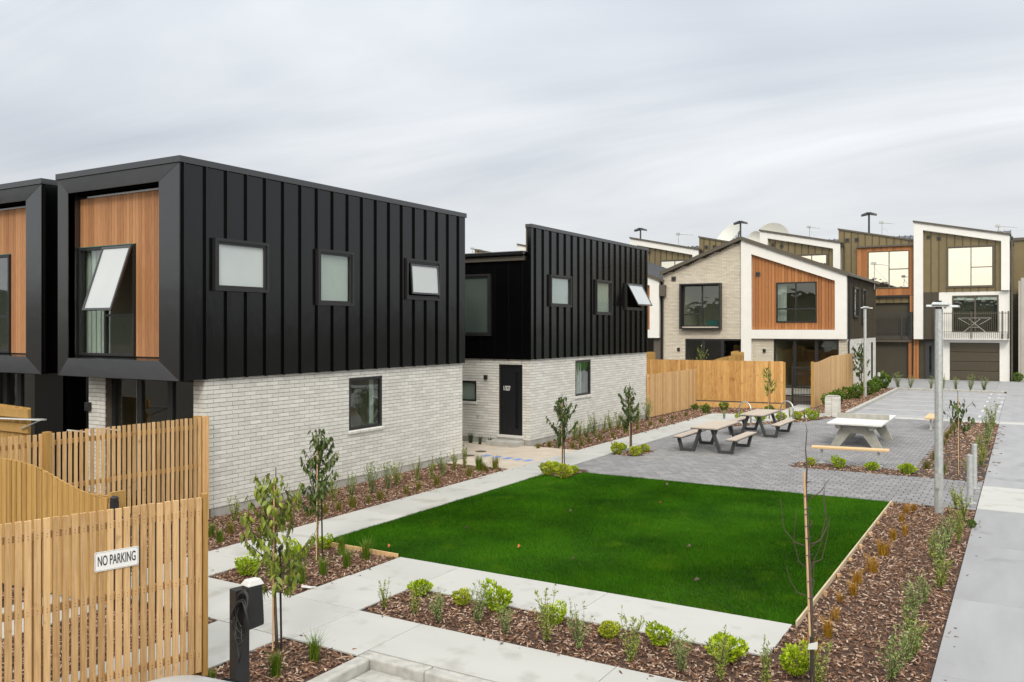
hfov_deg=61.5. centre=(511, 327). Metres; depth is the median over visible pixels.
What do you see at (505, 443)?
concrete step
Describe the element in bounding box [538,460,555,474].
lime shrub
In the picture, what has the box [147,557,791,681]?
cross path
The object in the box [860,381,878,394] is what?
green bush
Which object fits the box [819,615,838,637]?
orange tuft
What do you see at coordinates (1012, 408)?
forecourt
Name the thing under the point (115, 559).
no parking sign
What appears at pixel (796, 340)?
window
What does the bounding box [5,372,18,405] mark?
window
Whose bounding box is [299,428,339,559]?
young tree
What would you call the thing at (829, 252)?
terrace house
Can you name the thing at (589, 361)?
window
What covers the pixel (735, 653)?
lime shrub
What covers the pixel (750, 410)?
bike hoop
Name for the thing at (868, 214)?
street lamp
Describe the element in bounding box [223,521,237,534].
olive tuft
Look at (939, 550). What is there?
wispy shrub
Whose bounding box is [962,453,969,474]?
wispy shrub
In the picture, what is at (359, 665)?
kerb
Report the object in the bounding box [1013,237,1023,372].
brown building
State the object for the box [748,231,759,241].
satellite dish
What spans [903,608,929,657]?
wispy shrub
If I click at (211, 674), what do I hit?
grass tuft
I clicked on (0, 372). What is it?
window
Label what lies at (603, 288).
window
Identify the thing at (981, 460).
wispy shrub
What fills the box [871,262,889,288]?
tv antenna
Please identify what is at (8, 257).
window
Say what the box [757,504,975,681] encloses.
long bed
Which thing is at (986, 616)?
driveway
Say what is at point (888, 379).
green bush
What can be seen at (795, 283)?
window
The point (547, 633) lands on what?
wispy shrub
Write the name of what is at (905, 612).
wispy shrub
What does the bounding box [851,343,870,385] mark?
young tree
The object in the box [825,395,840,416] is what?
brick pillar
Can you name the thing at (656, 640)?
lime shrub
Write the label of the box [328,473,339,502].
wispy shrub
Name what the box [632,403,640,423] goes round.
wispy shrub
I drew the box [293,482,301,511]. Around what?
wispy shrub
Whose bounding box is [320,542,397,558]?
timber edging
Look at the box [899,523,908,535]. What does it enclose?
orange tuft
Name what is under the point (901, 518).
orange tuft
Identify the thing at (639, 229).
street lamp
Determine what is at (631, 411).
young tree
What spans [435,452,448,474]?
wispy shrub
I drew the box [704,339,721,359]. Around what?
window
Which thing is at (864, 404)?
kerb
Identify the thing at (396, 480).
wispy shrub
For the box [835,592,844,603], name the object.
orange tuft
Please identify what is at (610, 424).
wispy shrub
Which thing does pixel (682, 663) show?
wispy shrub
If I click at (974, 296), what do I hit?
window
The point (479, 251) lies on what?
terrace house
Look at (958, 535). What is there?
wispy shrub
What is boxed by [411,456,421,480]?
wispy shrub
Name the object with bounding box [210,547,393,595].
tree bed
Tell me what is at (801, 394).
metal gate
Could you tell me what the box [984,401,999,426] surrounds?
wispy shrub
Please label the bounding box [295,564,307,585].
grass tuft
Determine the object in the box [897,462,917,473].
lime shrub
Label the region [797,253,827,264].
window
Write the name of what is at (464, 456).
wispy shrub
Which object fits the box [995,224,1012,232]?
tv antenna
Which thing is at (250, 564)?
lime shrub
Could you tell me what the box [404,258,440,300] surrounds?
window
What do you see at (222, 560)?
footpath
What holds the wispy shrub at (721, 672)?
on the front bed at (622, 660)
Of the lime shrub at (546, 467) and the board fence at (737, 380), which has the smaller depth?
the lime shrub at (546, 467)
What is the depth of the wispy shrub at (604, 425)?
30.23 m
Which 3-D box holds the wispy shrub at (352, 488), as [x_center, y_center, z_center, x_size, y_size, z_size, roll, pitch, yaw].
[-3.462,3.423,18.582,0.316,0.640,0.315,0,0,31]
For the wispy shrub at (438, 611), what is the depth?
10.81 m
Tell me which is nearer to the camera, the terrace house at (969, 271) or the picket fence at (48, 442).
the picket fence at (48, 442)
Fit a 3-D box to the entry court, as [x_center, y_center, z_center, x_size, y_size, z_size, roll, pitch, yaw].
[-2.433,3.770,26.276,7.898,0.140,4.040,0,0,31]
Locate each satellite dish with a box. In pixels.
[717,224,739,240]
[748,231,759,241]
[758,223,788,241]
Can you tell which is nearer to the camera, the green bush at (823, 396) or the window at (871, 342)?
the green bush at (823, 396)
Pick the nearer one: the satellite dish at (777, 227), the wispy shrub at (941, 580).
the wispy shrub at (941, 580)
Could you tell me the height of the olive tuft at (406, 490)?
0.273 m
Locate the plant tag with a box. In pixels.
[301,585,315,588]
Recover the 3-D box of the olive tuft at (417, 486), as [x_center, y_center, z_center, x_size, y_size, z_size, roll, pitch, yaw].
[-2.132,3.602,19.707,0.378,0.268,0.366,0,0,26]
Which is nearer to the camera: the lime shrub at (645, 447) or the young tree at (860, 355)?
the lime shrub at (645, 447)
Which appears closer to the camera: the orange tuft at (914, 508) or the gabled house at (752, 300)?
the orange tuft at (914, 508)
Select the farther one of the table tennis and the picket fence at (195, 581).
the table tennis
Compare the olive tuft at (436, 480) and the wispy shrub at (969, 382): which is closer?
the olive tuft at (436, 480)
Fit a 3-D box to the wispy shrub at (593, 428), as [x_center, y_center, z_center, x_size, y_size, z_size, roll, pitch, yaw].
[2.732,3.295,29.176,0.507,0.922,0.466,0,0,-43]
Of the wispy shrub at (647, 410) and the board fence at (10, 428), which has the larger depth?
the wispy shrub at (647, 410)
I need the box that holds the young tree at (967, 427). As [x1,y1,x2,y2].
[943,390,975,474]
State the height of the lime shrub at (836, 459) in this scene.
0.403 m
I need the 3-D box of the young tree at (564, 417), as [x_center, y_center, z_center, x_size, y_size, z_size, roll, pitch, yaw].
[1.321,2.730,22.525,0.691,2.001,0.739,0,0,-44]
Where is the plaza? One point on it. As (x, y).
(763, 462)
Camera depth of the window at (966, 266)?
59.98 m
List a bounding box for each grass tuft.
[206,666,218,677]
[208,522,217,537]
[215,528,223,542]
[262,647,286,677]
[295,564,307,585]
[299,627,326,665]
[312,556,331,574]
[336,532,348,555]
[338,545,355,567]
[357,533,376,559]
[474,450,483,471]
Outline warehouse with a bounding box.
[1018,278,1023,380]
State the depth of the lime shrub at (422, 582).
11.87 m
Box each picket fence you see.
[0,415,208,528]
[0,493,207,681]
[646,369,695,416]
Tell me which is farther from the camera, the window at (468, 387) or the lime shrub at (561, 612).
the window at (468, 387)
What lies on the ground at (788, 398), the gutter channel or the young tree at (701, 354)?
the young tree at (701, 354)
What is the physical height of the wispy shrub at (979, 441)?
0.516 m
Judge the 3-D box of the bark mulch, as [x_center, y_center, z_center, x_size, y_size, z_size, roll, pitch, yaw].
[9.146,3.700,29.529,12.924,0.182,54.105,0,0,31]
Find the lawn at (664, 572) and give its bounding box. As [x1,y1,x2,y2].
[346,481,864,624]
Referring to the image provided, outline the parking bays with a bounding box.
[854,390,1005,420]
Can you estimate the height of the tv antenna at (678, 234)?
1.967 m
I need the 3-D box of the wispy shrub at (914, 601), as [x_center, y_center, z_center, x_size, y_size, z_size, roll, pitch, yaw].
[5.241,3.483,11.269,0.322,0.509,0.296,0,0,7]
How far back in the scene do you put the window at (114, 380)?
18.39 m
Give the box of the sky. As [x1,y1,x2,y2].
[0,0,1023,253]
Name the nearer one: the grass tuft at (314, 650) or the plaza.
the grass tuft at (314, 650)
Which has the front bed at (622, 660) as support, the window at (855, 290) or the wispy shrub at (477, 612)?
the wispy shrub at (477, 612)
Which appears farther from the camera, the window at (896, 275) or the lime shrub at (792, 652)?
the window at (896, 275)
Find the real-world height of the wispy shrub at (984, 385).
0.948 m
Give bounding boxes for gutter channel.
[347,670,415,681]
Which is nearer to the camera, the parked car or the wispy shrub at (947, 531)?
the parked car
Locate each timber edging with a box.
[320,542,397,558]
[796,500,893,627]
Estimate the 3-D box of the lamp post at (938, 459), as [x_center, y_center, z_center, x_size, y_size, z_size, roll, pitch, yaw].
[8.590,1.605,17.152,0.593,4.290,0.250,0,0,33]
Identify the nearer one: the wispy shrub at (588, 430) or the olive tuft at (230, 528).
the olive tuft at (230, 528)
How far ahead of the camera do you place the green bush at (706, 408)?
37.25 m
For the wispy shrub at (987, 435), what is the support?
on the plaza
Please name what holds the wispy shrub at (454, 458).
on the house bed at (256, 532)
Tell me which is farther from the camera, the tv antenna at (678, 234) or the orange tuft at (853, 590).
the tv antenna at (678, 234)
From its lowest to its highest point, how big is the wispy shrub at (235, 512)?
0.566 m
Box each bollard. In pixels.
[964,455,975,503]
[971,444,980,488]
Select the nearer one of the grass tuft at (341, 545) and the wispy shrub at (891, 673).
the wispy shrub at (891, 673)
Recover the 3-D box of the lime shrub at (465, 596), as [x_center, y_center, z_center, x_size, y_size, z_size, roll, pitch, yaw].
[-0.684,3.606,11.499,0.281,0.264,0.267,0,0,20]
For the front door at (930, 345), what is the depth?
61.62 m
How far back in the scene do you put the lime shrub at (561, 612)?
10.75 m
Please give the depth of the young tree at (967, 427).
21.53 m
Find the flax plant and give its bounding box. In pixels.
[467,431,473,442]
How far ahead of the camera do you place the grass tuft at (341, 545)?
14.05 m
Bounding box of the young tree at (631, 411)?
[618,382,638,451]
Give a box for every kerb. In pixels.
[307,651,491,681]
[845,388,1003,412]
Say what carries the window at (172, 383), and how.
in the black house at (265, 322)
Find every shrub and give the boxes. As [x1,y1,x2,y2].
[227,492,239,521]
[234,551,260,575]
[284,538,302,558]
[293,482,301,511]
[318,533,333,549]
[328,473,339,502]
[343,472,357,499]
[364,461,380,494]
[378,577,390,609]
[379,461,395,490]
[391,462,403,485]
[406,578,433,595]
[407,584,422,613]
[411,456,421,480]
[424,585,444,623]
[428,456,437,478]
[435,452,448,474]
[449,451,457,470]
[451,587,470,605]
[461,445,466,468]
[466,580,491,623]
[482,578,514,611]
[496,603,514,633]
[534,584,560,643]
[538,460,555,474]
[544,599,566,624]
[551,461,562,470]
[555,464,573,477]
[564,599,592,649]
[570,420,579,439]
[571,465,578,473]
[574,421,584,439]
[581,421,590,437]
[587,412,600,437]
[597,620,621,638]
[601,414,606,432]
[606,410,614,431]
[610,441,623,453]
[614,409,623,429]
[618,605,644,664]
[629,445,641,455]
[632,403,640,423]
[640,444,649,452]
[641,399,653,420]
[645,620,672,646]
[666,627,694,675]
[703,631,748,663]
[708,624,730,681]
[759,634,772,681]
[775,412,786,420]
[779,639,815,677]
[791,411,803,419]
[796,629,830,660]
[805,407,817,419]
[805,457,815,464]
[805,638,832,681]
[831,454,846,467]
[864,461,880,470]
[875,624,911,681]
[893,373,902,387]
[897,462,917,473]
[899,620,922,664]
[901,574,926,614]
[901,593,922,629]
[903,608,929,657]
[907,375,914,387]
[914,567,934,604]
[924,526,950,569]
[927,376,934,388]
[928,527,938,561]
[928,544,954,590]
[936,514,957,548]
[948,501,963,528]
[949,483,962,509]
[951,376,958,388]
[952,511,966,544]
[953,487,970,521]
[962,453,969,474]
[967,374,974,389]
[975,432,981,445]
[975,437,988,456]
[977,446,986,466]
[980,411,995,433]
[981,375,988,389]
[981,423,995,446]
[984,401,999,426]
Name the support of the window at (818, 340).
in the gabled house at (752, 300)
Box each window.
[0,255,10,352]
[0,372,4,403]
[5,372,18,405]
[19,373,25,406]
[79,245,135,355]
[112,378,138,498]
[139,379,169,502]
[170,380,193,505]
[212,237,268,292]
[316,248,353,305]
[348,376,381,430]
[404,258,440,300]
[462,381,476,400]
[465,274,490,335]
[549,274,571,306]
[575,360,590,395]
[595,279,611,314]
[625,283,652,310]
[660,259,686,267]
[683,285,718,326]
[685,339,703,359]
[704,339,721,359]
[722,339,740,356]
[774,339,794,387]
[776,281,816,322]
[795,339,816,388]
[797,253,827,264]
[817,339,838,361]
[852,287,858,316]
[861,289,865,322]
[868,250,908,287]
[871,342,872,377]
[946,245,993,287]
[952,295,998,331]
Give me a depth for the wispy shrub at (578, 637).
9.93 m
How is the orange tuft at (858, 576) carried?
on the long bed at (775, 657)
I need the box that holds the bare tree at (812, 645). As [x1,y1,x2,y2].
[780,423,829,681]
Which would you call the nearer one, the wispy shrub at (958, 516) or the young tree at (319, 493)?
the young tree at (319, 493)
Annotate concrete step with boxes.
[486,438,523,447]
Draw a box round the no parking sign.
[94,546,138,571]
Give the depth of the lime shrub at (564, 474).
21.12 m
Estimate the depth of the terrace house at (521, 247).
78.20 m
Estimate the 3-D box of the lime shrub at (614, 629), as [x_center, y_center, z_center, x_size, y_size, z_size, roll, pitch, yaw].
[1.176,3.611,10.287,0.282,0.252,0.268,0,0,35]
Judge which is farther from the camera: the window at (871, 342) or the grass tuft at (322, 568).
the window at (871, 342)
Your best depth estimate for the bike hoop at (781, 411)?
33.12 m
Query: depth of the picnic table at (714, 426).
25.89 m
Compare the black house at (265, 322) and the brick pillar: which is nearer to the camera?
the black house at (265, 322)
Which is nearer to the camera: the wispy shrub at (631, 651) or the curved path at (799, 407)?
the wispy shrub at (631, 651)
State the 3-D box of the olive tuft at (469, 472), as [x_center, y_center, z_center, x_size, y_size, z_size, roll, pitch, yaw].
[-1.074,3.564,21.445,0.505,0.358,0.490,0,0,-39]
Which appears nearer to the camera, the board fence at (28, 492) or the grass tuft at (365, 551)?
the board fence at (28, 492)
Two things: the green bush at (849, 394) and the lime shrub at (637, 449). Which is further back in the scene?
the green bush at (849, 394)
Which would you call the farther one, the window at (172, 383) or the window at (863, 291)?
the window at (863, 291)
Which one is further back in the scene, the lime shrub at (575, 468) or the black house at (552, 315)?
the black house at (552, 315)
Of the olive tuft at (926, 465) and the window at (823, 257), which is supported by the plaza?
the olive tuft at (926, 465)
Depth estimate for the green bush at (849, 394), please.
44.15 m
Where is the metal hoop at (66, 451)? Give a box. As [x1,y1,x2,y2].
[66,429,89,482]
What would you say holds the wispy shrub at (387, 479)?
on the house bed at (256, 532)
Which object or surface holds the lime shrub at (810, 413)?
on the hoop bed
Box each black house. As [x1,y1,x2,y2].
[0,178,85,490]
[55,155,466,517]
[462,224,652,445]
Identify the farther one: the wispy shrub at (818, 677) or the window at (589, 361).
the window at (589, 361)
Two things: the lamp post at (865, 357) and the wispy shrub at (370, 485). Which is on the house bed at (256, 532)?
the wispy shrub at (370, 485)
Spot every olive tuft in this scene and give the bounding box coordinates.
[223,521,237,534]
[319,500,329,515]
[335,499,342,510]
[346,495,357,508]
[365,493,371,503]
[371,487,384,499]
[402,483,409,494]
[414,480,423,490]
[430,474,442,485]
[463,464,472,476]
[479,461,487,471]
[489,455,501,468]
[921,458,932,468]
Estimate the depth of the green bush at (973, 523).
15.88 m
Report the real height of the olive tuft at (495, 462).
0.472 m
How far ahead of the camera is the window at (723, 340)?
51.68 m
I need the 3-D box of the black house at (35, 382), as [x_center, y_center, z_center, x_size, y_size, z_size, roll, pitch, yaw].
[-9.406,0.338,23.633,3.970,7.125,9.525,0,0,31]
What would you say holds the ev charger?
on the corner bed at (309, 677)
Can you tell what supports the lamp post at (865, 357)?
on the side bed
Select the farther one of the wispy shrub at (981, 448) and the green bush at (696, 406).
the green bush at (696, 406)
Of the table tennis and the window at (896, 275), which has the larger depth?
the window at (896, 275)
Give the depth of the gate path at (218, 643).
10.01 m
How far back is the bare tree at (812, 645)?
8.58 m
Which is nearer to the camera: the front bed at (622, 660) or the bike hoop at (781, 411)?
the front bed at (622, 660)
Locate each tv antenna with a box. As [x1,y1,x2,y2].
[676,233,690,252]
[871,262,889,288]
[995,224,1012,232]
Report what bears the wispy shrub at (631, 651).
on the front bed at (622, 660)
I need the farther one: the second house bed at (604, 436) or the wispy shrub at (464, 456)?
the second house bed at (604, 436)
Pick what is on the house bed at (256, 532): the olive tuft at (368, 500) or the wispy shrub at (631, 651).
the olive tuft at (368, 500)
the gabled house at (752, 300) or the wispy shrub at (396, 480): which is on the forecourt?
the gabled house at (752, 300)
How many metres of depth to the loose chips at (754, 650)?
13.12 m
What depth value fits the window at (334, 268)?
19.73 m
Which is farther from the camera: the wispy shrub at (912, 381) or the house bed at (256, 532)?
the wispy shrub at (912, 381)
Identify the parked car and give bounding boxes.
[148,675,240,681]
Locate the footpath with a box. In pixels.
[2,417,725,639]
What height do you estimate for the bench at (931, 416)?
0.455 m
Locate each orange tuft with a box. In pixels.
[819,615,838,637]
[826,605,839,621]
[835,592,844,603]
[846,579,858,597]
[849,569,864,584]
[858,553,880,572]
[869,534,894,556]
[888,527,898,540]
[898,512,905,521]
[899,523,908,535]
[900,502,912,513]
[911,502,917,511]
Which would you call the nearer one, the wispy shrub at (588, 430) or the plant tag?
the plant tag
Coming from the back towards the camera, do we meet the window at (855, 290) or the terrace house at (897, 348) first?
the terrace house at (897, 348)
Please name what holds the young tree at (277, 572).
on the corner bed at (309, 677)
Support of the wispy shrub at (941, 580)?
on the long bed at (775, 657)
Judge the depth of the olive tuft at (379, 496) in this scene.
18.48 m
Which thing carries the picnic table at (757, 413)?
on the plaza
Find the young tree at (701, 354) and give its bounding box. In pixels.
[692,344,708,359]
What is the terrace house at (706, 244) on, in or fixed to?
on the forecourt
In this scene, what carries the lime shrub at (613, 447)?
on the plaza corner bed
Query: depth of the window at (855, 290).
50.20 m
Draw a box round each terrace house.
[474,249,489,252]
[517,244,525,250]
[629,237,702,267]
[698,236,727,251]
[759,229,843,269]
[838,228,918,378]
[913,220,1013,381]
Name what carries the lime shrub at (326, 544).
on the tree bed at (320, 579)
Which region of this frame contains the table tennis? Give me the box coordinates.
[827,413,895,447]
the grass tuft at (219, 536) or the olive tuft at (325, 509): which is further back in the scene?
the olive tuft at (325, 509)
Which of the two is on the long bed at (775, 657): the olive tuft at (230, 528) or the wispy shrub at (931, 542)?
the wispy shrub at (931, 542)
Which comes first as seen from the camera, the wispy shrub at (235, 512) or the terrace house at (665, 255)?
the wispy shrub at (235, 512)
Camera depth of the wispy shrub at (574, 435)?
28.21 m
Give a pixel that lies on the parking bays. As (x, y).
(911, 403)
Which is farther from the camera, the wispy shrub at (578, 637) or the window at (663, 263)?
the window at (663, 263)
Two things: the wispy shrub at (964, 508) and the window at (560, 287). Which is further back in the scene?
the window at (560, 287)
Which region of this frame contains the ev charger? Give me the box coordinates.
[230,577,263,681]
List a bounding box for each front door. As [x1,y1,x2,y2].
[501,366,520,434]
[926,341,934,378]
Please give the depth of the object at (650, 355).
44.62 m
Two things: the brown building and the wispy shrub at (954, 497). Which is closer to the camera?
the wispy shrub at (954, 497)
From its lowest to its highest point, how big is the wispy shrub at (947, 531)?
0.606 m
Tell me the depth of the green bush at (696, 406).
38.61 m
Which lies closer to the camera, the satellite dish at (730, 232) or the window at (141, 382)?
the window at (141, 382)
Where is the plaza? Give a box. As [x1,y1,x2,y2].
[563,417,998,509]
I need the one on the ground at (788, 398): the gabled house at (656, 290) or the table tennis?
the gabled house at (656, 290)
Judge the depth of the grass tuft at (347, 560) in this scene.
13.35 m
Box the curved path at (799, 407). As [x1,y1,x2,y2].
[700,404,824,422]
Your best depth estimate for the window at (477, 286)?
27.78 m
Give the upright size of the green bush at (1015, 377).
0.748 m
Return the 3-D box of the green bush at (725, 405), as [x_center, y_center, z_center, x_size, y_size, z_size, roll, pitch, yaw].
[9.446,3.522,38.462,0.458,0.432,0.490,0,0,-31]
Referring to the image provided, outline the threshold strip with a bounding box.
[895,417,1023,424]
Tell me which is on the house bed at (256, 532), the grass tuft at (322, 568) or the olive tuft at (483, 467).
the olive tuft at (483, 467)
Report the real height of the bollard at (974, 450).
1.020 m
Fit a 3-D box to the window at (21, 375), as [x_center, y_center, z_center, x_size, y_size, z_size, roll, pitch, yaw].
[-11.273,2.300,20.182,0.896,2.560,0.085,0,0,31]
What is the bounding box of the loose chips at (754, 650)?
[131,418,1005,680]
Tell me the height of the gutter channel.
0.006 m
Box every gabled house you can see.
[648,262,666,359]
[659,236,879,395]
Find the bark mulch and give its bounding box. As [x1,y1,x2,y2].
[2,387,998,681]
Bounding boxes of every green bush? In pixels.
[691,403,698,409]
[700,403,710,412]
[719,401,728,409]
[820,393,833,404]
[829,388,846,402]
[841,386,854,398]
[849,382,864,397]
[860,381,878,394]
[869,376,883,391]
[876,370,891,387]
[967,519,976,527]
[1013,372,1023,381]
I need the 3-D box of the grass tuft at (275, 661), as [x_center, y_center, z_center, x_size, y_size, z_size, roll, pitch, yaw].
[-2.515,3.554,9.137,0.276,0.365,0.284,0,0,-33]
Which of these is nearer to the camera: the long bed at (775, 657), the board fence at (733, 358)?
the long bed at (775, 657)
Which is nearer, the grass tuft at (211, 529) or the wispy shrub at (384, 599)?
the wispy shrub at (384, 599)
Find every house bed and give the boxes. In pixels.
[2,464,501,607]
[541,412,703,449]
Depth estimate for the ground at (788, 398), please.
45.29 m
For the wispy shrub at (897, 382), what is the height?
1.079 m
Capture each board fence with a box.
[0,404,30,462]
[0,458,125,603]
[646,359,785,408]
[711,355,741,398]
[811,353,852,407]
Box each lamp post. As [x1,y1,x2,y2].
[860,306,867,396]
[926,300,959,513]
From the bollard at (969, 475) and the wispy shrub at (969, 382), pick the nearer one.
the bollard at (969, 475)
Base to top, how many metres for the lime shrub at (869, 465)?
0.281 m
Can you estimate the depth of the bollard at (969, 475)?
18.07 m
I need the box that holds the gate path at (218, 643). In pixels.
[51,620,283,681]
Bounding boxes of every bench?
[811,445,888,466]
[924,413,934,429]
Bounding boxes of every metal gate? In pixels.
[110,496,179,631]
[791,366,810,406]
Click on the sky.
(604, 119)
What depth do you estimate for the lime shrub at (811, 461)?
23.06 m
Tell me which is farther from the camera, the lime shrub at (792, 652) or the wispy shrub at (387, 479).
the wispy shrub at (387, 479)
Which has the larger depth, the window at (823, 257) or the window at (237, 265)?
the window at (823, 257)
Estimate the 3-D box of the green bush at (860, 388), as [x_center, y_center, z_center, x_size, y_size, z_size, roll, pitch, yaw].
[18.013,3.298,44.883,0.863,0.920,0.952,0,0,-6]
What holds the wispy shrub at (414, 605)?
on the front bed at (622, 660)
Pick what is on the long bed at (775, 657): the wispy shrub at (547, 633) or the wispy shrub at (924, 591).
the wispy shrub at (924, 591)
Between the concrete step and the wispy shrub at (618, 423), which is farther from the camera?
the wispy shrub at (618, 423)
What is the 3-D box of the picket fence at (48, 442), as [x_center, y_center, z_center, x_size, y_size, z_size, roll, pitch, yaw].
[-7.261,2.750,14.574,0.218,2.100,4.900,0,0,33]
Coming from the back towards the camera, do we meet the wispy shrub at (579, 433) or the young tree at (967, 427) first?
the wispy shrub at (579, 433)
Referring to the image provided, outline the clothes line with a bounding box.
[0,417,46,428]
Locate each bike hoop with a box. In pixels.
[738,401,751,424]
[780,401,793,423]
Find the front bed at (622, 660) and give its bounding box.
[363,592,770,681]
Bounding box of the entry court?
[447,441,575,469]
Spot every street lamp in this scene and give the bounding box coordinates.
[634,228,646,238]
[733,221,747,235]
[861,212,876,232]
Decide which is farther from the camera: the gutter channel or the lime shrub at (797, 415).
the lime shrub at (797, 415)
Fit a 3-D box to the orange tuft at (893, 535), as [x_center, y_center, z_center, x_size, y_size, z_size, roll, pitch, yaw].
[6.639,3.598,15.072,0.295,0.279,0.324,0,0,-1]
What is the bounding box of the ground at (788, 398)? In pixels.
[126,374,1017,626]
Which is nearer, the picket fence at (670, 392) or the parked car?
the parked car
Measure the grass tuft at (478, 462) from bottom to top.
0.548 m
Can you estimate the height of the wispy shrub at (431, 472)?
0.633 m
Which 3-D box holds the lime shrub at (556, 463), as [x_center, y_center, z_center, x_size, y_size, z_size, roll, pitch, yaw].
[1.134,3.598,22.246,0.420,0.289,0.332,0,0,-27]
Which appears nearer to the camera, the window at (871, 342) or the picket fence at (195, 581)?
the picket fence at (195, 581)
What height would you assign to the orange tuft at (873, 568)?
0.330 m
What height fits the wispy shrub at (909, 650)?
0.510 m
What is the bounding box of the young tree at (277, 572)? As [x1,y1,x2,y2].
[239,467,319,651]
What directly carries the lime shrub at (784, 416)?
on the hoop bed
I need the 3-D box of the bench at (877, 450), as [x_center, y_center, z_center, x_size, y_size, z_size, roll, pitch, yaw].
[9.126,3.473,23.224,1.950,0.455,0.354,0,0,23]
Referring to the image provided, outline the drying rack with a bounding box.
[958,318,990,332]
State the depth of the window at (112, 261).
17.31 m
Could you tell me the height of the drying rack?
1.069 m
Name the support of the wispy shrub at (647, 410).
on the second house bed at (604, 436)
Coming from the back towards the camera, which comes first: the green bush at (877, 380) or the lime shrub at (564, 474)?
the green bush at (877, 380)
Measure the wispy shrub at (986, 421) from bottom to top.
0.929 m
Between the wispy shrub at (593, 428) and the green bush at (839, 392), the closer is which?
the wispy shrub at (593, 428)
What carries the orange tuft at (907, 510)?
on the long bed at (775, 657)
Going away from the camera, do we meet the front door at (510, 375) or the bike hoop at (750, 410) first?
the front door at (510, 375)
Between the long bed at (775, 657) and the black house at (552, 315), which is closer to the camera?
the long bed at (775, 657)
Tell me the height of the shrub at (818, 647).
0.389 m
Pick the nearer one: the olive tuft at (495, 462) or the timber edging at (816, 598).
the timber edging at (816, 598)
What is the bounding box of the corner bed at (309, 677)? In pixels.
[2,607,354,681]
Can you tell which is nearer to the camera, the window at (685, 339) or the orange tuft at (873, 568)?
the orange tuft at (873, 568)
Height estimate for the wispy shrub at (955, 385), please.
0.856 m
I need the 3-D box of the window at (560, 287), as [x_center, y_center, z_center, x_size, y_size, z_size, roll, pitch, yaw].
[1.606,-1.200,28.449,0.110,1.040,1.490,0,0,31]
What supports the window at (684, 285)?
in the gabled house at (752, 300)
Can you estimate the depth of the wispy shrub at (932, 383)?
51.87 m
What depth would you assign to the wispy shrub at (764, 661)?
8.85 m
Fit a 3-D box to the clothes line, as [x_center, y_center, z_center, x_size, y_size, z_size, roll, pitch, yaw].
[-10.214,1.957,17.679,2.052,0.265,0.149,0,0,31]
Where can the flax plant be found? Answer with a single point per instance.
(471, 439)
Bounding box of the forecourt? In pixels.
[884,378,1023,422]
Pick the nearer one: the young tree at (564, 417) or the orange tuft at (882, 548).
the orange tuft at (882, 548)
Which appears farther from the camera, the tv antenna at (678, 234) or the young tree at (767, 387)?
the tv antenna at (678, 234)
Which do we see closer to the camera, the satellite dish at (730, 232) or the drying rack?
the drying rack
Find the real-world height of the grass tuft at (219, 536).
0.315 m
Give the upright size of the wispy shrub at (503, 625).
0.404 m
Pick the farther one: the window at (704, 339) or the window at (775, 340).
the window at (704, 339)
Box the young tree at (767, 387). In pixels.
[763,364,776,418]
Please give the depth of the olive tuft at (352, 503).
17.69 m
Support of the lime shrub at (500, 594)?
on the front bed at (622, 660)
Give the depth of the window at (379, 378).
20.97 m
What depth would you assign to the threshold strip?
34.22 m
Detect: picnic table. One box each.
[673,420,756,453]
[728,409,795,437]
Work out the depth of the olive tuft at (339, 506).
17.48 m
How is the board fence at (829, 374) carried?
on the side bed
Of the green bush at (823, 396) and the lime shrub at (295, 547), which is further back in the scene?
the green bush at (823, 396)
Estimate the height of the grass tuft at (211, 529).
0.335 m
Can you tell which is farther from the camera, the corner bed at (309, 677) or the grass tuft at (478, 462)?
the grass tuft at (478, 462)
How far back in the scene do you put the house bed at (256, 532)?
17.46 m
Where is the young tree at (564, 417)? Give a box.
[545,396,577,463]
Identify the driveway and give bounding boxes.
[931,424,1023,681]

